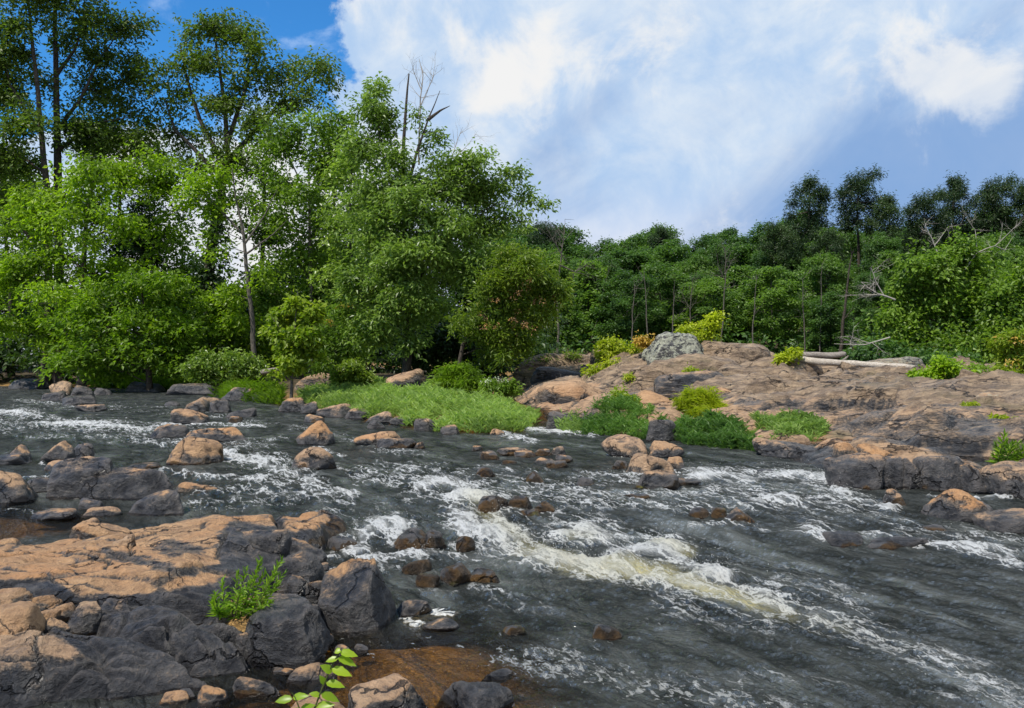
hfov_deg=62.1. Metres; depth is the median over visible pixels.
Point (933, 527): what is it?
rock
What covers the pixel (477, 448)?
rock
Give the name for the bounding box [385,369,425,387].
boulder
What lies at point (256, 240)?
riverside tree
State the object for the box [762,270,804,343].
forest tree
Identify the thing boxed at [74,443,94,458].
rock
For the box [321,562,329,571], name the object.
rock
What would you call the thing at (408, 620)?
foam mat
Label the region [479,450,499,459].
rock
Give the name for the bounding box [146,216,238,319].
riverside tree
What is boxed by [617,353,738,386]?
rock
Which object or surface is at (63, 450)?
rock
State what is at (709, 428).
waterweed
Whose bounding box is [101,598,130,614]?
rock
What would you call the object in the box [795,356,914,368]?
driftwood log
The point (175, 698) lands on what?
rock
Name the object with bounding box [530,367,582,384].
rock
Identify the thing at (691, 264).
forest tree
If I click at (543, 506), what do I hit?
rock
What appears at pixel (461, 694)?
rock
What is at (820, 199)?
pine tree
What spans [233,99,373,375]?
airy tree
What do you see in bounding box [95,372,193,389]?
grass
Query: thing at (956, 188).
pine tree
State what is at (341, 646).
rock
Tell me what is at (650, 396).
rock
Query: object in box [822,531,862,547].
rock
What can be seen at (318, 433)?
boulder
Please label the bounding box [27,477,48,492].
rock
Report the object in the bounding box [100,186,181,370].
tree
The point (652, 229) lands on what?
forest tree
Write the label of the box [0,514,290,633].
rock shelf
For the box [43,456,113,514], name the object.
boulder
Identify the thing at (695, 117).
sky
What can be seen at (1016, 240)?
forest tree
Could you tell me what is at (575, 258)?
forest tree
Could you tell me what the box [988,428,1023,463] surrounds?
weed clump
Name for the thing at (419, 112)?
dead limb
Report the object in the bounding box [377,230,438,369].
forest tree
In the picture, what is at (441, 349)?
shrub
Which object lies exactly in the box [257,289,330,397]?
sapling
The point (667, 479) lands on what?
rock
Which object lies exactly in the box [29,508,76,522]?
rock
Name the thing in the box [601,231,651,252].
forest tree
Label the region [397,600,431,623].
rock
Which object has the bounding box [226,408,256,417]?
rock
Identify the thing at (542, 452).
rock
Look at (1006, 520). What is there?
rock
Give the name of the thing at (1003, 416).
shrub
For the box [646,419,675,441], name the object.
rock
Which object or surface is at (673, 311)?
bare tree
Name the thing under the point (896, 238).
forest tree
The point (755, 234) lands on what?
forest tree
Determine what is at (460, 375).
shrub
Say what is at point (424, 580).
rock
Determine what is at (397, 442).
rock
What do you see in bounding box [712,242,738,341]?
bare tree
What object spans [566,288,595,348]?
forest tree
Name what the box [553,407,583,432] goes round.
grass
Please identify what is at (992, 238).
forest tree
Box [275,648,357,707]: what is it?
seedling
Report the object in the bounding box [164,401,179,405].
rock
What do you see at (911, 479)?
rock
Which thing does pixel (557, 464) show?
rock
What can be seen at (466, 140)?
dead limb
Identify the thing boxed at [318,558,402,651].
boulder
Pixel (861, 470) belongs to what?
rock
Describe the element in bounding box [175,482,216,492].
rock
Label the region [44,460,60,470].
rock
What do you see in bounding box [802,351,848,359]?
driftwood log
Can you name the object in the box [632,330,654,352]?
shrub
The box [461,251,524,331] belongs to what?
forest tree
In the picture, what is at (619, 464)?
rock
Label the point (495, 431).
rock
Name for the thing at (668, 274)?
forest tree
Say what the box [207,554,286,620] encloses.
weed clump
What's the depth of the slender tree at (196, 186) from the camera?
41.95 m
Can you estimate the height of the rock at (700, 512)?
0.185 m
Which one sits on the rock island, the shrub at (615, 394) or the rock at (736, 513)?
the shrub at (615, 394)
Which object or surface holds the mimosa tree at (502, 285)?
on the ground at (408, 667)
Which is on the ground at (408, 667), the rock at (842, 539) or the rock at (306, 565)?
the rock at (306, 565)
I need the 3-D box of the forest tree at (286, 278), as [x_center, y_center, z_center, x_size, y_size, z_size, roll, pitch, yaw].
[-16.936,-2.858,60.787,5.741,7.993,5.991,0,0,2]
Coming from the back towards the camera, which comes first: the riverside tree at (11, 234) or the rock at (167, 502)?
the riverside tree at (11, 234)
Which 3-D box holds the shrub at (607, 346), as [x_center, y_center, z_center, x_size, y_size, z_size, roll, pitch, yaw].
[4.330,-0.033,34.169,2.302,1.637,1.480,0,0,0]
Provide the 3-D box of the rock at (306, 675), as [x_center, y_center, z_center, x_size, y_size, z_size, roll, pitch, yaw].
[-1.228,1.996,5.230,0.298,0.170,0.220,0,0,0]
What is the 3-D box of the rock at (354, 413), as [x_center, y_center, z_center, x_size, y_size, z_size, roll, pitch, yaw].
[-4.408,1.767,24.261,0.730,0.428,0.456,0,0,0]
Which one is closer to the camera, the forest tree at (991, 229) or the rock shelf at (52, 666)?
the rock shelf at (52, 666)
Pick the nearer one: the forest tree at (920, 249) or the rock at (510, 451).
the rock at (510, 451)
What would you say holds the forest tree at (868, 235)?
on the ground at (408, 667)
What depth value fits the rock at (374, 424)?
20.80 m
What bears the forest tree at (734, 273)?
on the ground at (408, 667)
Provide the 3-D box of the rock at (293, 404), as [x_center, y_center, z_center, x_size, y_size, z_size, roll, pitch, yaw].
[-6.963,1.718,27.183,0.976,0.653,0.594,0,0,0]
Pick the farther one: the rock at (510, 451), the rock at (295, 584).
the rock at (510, 451)
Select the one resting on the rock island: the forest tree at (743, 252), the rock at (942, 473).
the rock at (942, 473)
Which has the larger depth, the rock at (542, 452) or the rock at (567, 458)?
the rock at (542, 452)
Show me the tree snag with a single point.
(842, 325)
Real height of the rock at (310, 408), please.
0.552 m
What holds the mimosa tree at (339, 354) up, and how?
on the ground at (408, 667)
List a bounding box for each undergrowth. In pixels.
[0,277,571,383]
[531,307,991,361]
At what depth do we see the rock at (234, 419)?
22.73 m
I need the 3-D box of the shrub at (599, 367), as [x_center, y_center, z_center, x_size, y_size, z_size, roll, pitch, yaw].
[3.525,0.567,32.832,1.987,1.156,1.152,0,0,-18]
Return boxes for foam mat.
[399,617,418,622]
[408,618,429,627]
[413,607,456,620]
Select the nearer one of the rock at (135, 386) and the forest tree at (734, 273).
the rock at (135, 386)
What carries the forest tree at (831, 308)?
on the ground at (408, 667)
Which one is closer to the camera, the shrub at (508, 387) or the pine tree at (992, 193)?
the shrub at (508, 387)
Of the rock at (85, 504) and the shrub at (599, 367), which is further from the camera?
the shrub at (599, 367)
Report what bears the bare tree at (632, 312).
on the ground at (408, 667)
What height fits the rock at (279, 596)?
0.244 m
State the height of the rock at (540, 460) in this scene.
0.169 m
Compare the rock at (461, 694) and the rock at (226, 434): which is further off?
the rock at (226, 434)
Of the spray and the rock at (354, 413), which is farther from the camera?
the rock at (354, 413)
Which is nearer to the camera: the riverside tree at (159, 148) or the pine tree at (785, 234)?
the riverside tree at (159, 148)
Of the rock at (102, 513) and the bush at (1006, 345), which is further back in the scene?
the bush at (1006, 345)
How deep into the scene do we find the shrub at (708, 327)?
32.07 m
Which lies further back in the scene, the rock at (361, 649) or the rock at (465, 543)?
the rock at (465, 543)
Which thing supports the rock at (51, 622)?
on the rock shelf at (52, 666)
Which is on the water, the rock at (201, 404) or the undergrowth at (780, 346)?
the rock at (201, 404)
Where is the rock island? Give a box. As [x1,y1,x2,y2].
[514,351,1023,469]
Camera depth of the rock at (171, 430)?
18.58 m
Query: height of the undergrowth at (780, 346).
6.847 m
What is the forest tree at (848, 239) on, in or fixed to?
on the ground at (408, 667)
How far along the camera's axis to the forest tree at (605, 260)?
83.07 m
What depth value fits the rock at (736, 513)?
9.58 m
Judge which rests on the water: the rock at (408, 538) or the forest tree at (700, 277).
the rock at (408, 538)
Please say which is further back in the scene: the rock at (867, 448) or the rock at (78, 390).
the rock at (78, 390)
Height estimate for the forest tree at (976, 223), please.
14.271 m
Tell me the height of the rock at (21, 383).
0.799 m
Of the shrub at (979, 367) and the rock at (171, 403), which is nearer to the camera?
the shrub at (979, 367)
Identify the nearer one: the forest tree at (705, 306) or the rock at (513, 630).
the rock at (513, 630)
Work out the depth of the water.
8.19 m
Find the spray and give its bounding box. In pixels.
[205,456,1018,614]
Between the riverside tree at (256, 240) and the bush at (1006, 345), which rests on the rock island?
the bush at (1006, 345)
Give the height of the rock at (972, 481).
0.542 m
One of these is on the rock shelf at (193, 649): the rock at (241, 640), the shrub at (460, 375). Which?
the rock at (241, 640)
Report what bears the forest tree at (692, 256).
on the ground at (408, 667)
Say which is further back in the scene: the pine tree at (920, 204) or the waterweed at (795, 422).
the pine tree at (920, 204)
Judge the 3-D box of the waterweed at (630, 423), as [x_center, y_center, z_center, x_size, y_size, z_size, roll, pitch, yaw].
[2.487,1.451,20.376,2.129,0.961,4.528,0,0,0]
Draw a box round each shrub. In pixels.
[173,342,271,390]
[186,282,294,378]
[325,357,376,388]
[392,316,519,379]
[420,358,499,393]
[473,375,524,401]
[538,347,559,363]
[562,349,582,361]
[580,354,620,377]
[592,333,644,363]
[608,383,643,404]
[620,371,635,383]
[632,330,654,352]
[669,384,728,417]
[673,308,729,342]
[682,361,704,371]
[771,346,803,364]
[837,332,983,365]
[906,351,977,379]
[960,400,980,405]
[967,358,992,373]
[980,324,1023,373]
[988,412,1018,418]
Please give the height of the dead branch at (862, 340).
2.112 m
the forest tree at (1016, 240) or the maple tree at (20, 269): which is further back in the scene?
the forest tree at (1016, 240)
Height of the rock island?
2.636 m
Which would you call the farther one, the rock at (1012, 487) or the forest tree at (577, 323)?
the forest tree at (577, 323)
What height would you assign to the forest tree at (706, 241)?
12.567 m
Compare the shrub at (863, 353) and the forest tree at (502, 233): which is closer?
the shrub at (863, 353)
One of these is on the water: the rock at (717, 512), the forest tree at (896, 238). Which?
the rock at (717, 512)
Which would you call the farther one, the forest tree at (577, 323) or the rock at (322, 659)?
the forest tree at (577, 323)
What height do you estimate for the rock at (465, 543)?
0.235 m
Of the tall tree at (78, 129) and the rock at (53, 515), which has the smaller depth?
the rock at (53, 515)
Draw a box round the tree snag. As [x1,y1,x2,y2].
[839,246,853,350]
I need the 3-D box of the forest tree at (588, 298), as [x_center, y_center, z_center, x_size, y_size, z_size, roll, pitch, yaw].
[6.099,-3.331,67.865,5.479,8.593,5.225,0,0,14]
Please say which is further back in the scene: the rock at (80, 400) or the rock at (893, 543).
the rock at (80, 400)
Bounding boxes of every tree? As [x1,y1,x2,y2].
[0,0,91,385]
[0,139,196,386]
[0,142,75,376]
[0,253,53,350]
[13,0,174,383]
[33,260,211,390]
[61,101,197,367]
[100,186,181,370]
[130,7,345,350]
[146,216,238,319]
[167,150,283,358]
[214,122,304,342]
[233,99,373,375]
[247,267,301,317]
[293,108,364,322]
[308,300,372,379]
[330,71,560,372]
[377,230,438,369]
[404,232,483,319]
[443,235,576,376]
[451,224,545,314]
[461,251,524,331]
[475,236,526,375]
[481,220,537,246]
[504,231,564,278]
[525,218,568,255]
[525,248,575,304]
[530,233,602,288]
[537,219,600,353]
[538,220,601,258]
[540,289,593,353]
[550,250,592,276]
[556,260,579,289]
[561,259,618,352]
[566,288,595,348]
[582,237,630,257]
[583,252,626,288]
[588,269,664,345]
[590,262,613,342]
[594,246,656,282]
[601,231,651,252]
[621,260,694,337]
[626,236,694,274]
[631,278,640,343]
[633,222,684,259]
[633,267,648,333]
[645,223,679,262]
[651,280,683,328]
[663,270,719,326]
[667,275,749,342]
[669,279,688,332]
[672,273,699,321]
[673,252,719,320]
[680,251,719,276]
[686,231,733,263]
[688,237,738,301]
[698,224,751,260]
[711,241,763,273]
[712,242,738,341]
[719,264,767,342]
[727,218,783,267]
[734,264,815,349]
[740,274,765,342]
[748,250,778,314]
[757,217,804,271]
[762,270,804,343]
[768,208,823,240]
[772,254,820,331]
[782,169,846,330]
[795,288,860,359]
[797,251,859,328]
[797,271,815,351]
[802,226,860,293]
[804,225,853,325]
[816,259,825,351]
[829,162,891,325]
[838,227,870,290]
[845,228,914,329]
[846,270,897,337]
[847,231,874,269]
[857,224,1006,363]
[860,229,929,270]
[861,190,917,258]
[868,249,907,312]
[899,184,955,253]
[905,244,934,254]
[925,170,984,254]
[954,210,1017,237]
[958,241,1016,333]
[963,251,1023,367]
[966,231,1023,276]
[969,170,1023,237]
[978,224,1023,263]
[997,178,1023,260]
[997,229,1023,266]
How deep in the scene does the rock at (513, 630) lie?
6.00 m
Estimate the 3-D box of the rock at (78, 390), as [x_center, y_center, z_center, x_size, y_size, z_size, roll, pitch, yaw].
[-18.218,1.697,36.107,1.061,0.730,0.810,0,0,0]
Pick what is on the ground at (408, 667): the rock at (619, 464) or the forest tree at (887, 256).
the forest tree at (887, 256)
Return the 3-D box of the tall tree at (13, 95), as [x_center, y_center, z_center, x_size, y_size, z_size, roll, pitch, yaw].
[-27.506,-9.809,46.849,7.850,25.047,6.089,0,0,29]
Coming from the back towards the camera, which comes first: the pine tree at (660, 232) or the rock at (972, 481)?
the pine tree at (660, 232)
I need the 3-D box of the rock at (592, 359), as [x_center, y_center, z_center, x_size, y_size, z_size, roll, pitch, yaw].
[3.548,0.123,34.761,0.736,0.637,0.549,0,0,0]
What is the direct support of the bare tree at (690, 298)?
on the ground at (408, 667)
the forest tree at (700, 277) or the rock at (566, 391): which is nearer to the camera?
the rock at (566, 391)
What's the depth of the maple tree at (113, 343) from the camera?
40.33 m
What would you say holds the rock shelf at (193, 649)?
on the ground at (408, 667)
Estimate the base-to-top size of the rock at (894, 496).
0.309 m
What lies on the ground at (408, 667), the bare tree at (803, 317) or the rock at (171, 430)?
the bare tree at (803, 317)
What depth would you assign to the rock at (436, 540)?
8.59 m
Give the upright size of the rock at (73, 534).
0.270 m
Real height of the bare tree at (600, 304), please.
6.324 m
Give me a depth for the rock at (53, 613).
5.64 m
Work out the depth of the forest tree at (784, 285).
65.04 m
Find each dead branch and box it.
[838,255,896,300]
[839,326,889,352]
[921,216,959,251]
[959,203,1023,269]
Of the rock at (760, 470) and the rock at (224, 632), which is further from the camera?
the rock at (760, 470)
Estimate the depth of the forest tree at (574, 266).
87.83 m
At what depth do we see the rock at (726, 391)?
25.68 m
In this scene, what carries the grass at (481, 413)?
on the ground at (408, 667)
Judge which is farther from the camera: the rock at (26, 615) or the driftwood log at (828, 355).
the driftwood log at (828, 355)
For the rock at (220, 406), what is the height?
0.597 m
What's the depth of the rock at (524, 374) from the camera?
35.41 m
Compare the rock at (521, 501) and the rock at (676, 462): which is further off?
the rock at (676, 462)
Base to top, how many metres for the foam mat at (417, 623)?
0.024 m
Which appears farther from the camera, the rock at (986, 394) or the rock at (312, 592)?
the rock at (986, 394)
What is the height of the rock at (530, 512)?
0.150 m
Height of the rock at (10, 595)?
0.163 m
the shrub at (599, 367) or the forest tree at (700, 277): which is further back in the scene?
the forest tree at (700, 277)
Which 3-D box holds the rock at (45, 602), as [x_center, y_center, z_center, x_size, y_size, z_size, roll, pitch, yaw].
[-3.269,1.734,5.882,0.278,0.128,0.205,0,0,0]
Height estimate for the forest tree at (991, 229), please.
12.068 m
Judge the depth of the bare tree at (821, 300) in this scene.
61.97 m
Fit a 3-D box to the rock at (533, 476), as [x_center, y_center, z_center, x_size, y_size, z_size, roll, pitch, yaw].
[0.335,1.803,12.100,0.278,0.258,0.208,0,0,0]
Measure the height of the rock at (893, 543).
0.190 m
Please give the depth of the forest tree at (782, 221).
117.16 m
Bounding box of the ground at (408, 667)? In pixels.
[0,311,931,707]
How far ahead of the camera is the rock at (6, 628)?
5.17 m
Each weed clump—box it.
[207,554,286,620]
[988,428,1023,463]
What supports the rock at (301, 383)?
on the ground at (408, 667)
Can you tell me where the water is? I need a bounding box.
[0,378,1023,707]
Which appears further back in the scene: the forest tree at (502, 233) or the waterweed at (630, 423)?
the forest tree at (502, 233)
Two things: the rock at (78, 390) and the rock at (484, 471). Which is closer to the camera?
the rock at (484, 471)
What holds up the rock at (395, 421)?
on the ground at (408, 667)
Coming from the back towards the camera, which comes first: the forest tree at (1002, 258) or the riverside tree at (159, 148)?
the forest tree at (1002, 258)
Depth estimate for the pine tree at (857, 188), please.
93.20 m
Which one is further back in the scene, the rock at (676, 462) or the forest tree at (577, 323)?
the forest tree at (577, 323)
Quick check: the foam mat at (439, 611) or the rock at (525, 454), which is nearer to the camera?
the foam mat at (439, 611)
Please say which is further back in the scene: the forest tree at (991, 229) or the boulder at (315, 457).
the forest tree at (991, 229)
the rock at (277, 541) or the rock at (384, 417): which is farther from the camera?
the rock at (384, 417)
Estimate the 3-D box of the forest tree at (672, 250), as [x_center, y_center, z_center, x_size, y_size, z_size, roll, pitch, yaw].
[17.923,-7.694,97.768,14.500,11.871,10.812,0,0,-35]
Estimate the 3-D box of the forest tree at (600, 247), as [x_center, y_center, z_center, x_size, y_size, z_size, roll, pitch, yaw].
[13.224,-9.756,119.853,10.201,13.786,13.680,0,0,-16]
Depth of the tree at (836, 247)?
79.60 m
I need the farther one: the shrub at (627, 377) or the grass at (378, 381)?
the grass at (378, 381)
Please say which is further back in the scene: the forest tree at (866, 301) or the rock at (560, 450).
the forest tree at (866, 301)
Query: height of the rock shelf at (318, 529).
0.494 m
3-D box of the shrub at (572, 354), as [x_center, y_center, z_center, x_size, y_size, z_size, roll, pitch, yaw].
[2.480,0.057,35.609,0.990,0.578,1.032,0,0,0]
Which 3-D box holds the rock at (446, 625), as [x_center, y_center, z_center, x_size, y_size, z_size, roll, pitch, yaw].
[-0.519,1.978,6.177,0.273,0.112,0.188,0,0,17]
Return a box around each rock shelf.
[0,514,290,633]
[0,627,206,707]
[84,605,253,705]
[275,510,346,549]
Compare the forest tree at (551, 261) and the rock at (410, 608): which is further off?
the forest tree at (551, 261)
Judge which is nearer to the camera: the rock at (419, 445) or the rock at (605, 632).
the rock at (605, 632)
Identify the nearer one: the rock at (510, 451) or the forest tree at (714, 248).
the rock at (510, 451)
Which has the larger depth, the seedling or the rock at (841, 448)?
the rock at (841, 448)
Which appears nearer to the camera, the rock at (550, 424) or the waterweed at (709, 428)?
the waterweed at (709, 428)
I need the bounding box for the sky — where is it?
[0,0,1023,353]
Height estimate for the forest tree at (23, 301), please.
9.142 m
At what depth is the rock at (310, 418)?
22.79 m
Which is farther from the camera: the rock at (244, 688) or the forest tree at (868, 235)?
the forest tree at (868, 235)
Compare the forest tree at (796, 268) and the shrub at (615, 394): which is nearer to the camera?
the shrub at (615, 394)
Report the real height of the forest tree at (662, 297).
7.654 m
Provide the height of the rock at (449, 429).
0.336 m
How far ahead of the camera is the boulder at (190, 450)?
14.10 m
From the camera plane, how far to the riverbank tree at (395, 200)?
34.34 m
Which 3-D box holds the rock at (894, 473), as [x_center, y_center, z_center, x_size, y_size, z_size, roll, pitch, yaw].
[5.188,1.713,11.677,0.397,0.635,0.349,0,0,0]
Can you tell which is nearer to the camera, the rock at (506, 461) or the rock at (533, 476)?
the rock at (533, 476)
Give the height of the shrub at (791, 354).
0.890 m
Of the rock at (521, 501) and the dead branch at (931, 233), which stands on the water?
the rock at (521, 501)
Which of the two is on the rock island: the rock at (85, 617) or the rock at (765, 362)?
the rock at (765, 362)
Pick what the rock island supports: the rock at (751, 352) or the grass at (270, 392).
the rock at (751, 352)
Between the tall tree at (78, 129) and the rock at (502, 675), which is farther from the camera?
the tall tree at (78, 129)
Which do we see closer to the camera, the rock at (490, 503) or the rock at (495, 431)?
the rock at (490, 503)
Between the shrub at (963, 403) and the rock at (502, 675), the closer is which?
the rock at (502, 675)
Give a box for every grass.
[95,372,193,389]
[208,376,288,404]
[295,378,541,433]
[298,376,521,396]
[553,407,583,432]
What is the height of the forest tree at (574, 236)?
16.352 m
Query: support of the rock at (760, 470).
on the water
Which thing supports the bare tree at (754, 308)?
on the ground at (408, 667)
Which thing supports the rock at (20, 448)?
on the water
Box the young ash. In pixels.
[306,126,394,367]
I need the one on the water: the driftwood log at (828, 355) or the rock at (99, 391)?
the rock at (99, 391)
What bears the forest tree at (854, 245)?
on the ground at (408, 667)
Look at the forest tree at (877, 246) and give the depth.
83.94 m
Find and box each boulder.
[0,470,40,516]
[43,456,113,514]
[49,381,72,394]
[75,467,177,500]
[166,436,223,465]
[170,408,209,424]
[244,596,333,690]
[291,447,336,469]
[296,420,334,445]
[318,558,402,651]
[348,673,427,707]
[353,431,399,444]
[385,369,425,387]
[601,434,648,457]
[626,453,673,472]
[642,332,703,364]
[649,440,684,457]
[921,489,992,522]
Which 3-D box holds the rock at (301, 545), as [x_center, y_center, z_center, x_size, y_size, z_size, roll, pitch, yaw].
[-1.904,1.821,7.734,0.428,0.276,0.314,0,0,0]
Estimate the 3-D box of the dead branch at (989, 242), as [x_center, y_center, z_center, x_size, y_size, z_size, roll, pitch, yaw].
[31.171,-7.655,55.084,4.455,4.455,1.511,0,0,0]
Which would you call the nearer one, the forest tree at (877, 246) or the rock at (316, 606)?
the rock at (316, 606)
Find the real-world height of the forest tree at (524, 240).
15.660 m
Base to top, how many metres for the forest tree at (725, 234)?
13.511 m
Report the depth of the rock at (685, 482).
11.88 m
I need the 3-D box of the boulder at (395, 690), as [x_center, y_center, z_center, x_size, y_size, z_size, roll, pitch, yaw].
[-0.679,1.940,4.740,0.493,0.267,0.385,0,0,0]
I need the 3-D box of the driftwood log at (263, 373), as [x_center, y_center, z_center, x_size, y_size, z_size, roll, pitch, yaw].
[-11.096,0.773,39.287,1.328,0.396,0.269,0,0,21]
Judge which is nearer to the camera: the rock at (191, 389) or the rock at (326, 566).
the rock at (326, 566)
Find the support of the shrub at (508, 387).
on the ground at (408, 667)
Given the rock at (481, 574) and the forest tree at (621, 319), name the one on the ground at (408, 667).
the forest tree at (621, 319)
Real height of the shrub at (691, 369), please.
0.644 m
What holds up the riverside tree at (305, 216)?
on the ground at (408, 667)
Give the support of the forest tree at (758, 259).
on the ground at (408, 667)
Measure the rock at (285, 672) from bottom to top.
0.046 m
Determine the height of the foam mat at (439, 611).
0.027 m
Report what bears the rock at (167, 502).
on the water
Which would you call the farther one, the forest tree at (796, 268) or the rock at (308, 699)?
the forest tree at (796, 268)
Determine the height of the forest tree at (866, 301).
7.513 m
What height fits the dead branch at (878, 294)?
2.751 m
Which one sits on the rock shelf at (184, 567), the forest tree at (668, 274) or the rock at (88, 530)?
the rock at (88, 530)
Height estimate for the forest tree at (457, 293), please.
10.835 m
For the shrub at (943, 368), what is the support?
on the rock island
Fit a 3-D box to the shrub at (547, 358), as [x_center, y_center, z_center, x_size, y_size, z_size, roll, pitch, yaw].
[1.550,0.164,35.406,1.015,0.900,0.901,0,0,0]
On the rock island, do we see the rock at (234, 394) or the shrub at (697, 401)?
the shrub at (697, 401)
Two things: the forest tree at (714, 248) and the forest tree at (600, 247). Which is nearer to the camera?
the forest tree at (714, 248)
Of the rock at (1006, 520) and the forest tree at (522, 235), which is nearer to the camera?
the rock at (1006, 520)
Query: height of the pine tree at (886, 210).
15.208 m
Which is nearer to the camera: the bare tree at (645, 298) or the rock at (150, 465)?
the rock at (150, 465)
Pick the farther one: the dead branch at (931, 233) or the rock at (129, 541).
the dead branch at (931, 233)
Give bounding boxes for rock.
[0,453,31,464]
[0,587,33,605]
[0,601,46,632]
[0,620,21,634]
[8,378,48,389]
[10,444,31,459]
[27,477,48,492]
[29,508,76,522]
[32,595,63,610]
[40,391,66,400]
[40,440,75,461]
[41,608,61,620]
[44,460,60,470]
[44,617,70,632]
[55,602,75,621]
[62,395,96,405]
[67,601,102,634]
[69,518,99,538]
[70,385,94,396]
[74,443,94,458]
[75,404,106,411]
[75,522,131,539]
[78,498,103,514]
[79,506,121,521]
[94,388,111,394]
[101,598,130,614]
[112,534,135,550]
[123,489,183,521]
[125,381,165,392]
[129,462,160,468]
[150,424,189,437]
[158,690,190,707]
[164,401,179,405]
[165,383,217,394]
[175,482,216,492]
[180,688,195,703]
[184,397,211,411]
[186,427,246,441]
[196,685,229,707]
[199,623,242,646]
[209,399,231,412]
[221,387,250,400]
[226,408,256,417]
[228,416,242,422]
[233,676,281,702]
[236,632,247,657]
[240,529,291,555]
[267,593,300,602]
[271,667,283,675]
[275,550,323,593]
[278,397,304,412]
[280,668,293,676]
[284,575,309,596]
[286,662,337,694]
[290,538,326,562]
[291,694,344,707]
[294,372,330,390]
[300,401,317,413]
[304,414,324,422]
[305,580,321,603]
[312,604,321,616]
[316,403,350,417]
[319,654,325,662]
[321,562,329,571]
[327,536,356,550]
[333,644,350,661]
[345,408,368,420]
[354,644,368,656]
[365,411,392,424]
[367,420,384,428]
[376,438,416,447]
[390,415,414,426]
[394,527,425,549]
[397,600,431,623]
[402,559,431,575]
[413,442,424,448]
[414,418,434,431]
[415,573,439,587]
[422,617,458,633]
[425,529,446,548]
[435,681,513,707]
[440,424,459,434]
[440,563,471,586]
[456,536,475,552]
[469,567,498,582]
[472,445,482,450]
[476,466,494,477]
[478,495,508,512]
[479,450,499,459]
[481,668,512,683]
[490,428,504,434]
[496,447,528,455]
[502,460,516,463]
[502,625,525,640]
[508,495,532,508]
[513,353,589,390]
[514,450,535,457]
[521,508,539,515]
[526,471,543,482]
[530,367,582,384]
[535,378,600,403]
[535,449,551,455]
[535,457,554,463]
[535,501,554,512]
[545,410,575,428]
[546,460,567,467]
[551,446,565,454]
[556,454,572,462]
[576,477,593,485]
[589,349,600,363]
[592,624,621,640]
[612,460,627,469]
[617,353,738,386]
[624,494,650,498]
[635,470,679,489]
[637,390,670,407]
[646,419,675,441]
[654,370,723,399]
[667,456,683,469]
[679,478,700,485]
[689,507,709,518]
[700,341,770,360]
[711,507,726,517]
[715,387,730,394]
[726,507,754,522]
[749,357,823,375]
[752,437,816,458]
[757,469,773,472]
[822,453,885,489]
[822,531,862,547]
[831,442,857,457]
[857,443,892,456]
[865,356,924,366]
[868,536,928,549]
[882,456,903,489]
[883,489,905,505]
[903,458,920,489]
[912,455,963,491]
[923,524,946,530]
[959,463,986,493]
[972,508,1023,533]
[976,392,1000,396]
[979,461,1023,499]
[998,479,1023,497]
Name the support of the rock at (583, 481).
on the water
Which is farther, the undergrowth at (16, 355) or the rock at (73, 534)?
the undergrowth at (16, 355)
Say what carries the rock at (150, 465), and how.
on the water
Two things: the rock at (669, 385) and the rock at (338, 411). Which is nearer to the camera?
the rock at (338, 411)
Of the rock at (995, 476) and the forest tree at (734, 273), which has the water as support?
the rock at (995, 476)
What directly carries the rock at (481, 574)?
on the water
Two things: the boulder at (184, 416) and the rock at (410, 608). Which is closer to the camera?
the rock at (410, 608)
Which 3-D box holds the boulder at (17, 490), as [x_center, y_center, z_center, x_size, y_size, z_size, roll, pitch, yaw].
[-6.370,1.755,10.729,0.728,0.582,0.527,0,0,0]
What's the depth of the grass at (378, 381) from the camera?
36.62 m
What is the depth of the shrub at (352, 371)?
32.21 m
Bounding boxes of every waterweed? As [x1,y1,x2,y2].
[576,392,657,438]
[650,408,756,451]
[738,407,832,450]
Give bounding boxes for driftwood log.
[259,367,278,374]
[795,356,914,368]
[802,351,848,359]
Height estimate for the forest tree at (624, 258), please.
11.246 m
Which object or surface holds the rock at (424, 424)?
on the ground at (408, 667)
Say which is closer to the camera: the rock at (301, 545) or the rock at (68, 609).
the rock at (68, 609)
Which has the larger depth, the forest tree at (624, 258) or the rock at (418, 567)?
the forest tree at (624, 258)
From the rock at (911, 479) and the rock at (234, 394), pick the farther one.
the rock at (234, 394)
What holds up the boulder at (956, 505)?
on the water
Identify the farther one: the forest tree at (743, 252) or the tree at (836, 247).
the forest tree at (743, 252)
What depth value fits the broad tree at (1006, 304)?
52.13 m
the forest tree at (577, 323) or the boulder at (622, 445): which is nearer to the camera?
the boulder at (622, 445)
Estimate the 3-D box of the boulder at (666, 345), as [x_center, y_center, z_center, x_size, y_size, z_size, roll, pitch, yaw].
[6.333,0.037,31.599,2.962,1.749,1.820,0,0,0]
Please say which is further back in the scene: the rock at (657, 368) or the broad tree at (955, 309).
the broad tree at (955, 309)
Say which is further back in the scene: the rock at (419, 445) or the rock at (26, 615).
the rock at (419, 445)
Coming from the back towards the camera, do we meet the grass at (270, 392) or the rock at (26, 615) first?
the grass at (270, 392)
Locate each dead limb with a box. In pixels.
[397,53,442,164]
[447,113,494,152]
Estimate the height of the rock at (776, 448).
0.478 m
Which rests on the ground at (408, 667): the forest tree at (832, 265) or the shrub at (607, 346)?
the forest tree at (832, 265)
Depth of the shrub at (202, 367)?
39.22 m
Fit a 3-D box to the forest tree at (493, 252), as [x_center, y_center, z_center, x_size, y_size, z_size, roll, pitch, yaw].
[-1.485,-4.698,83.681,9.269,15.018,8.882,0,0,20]
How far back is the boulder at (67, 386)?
38.16 m

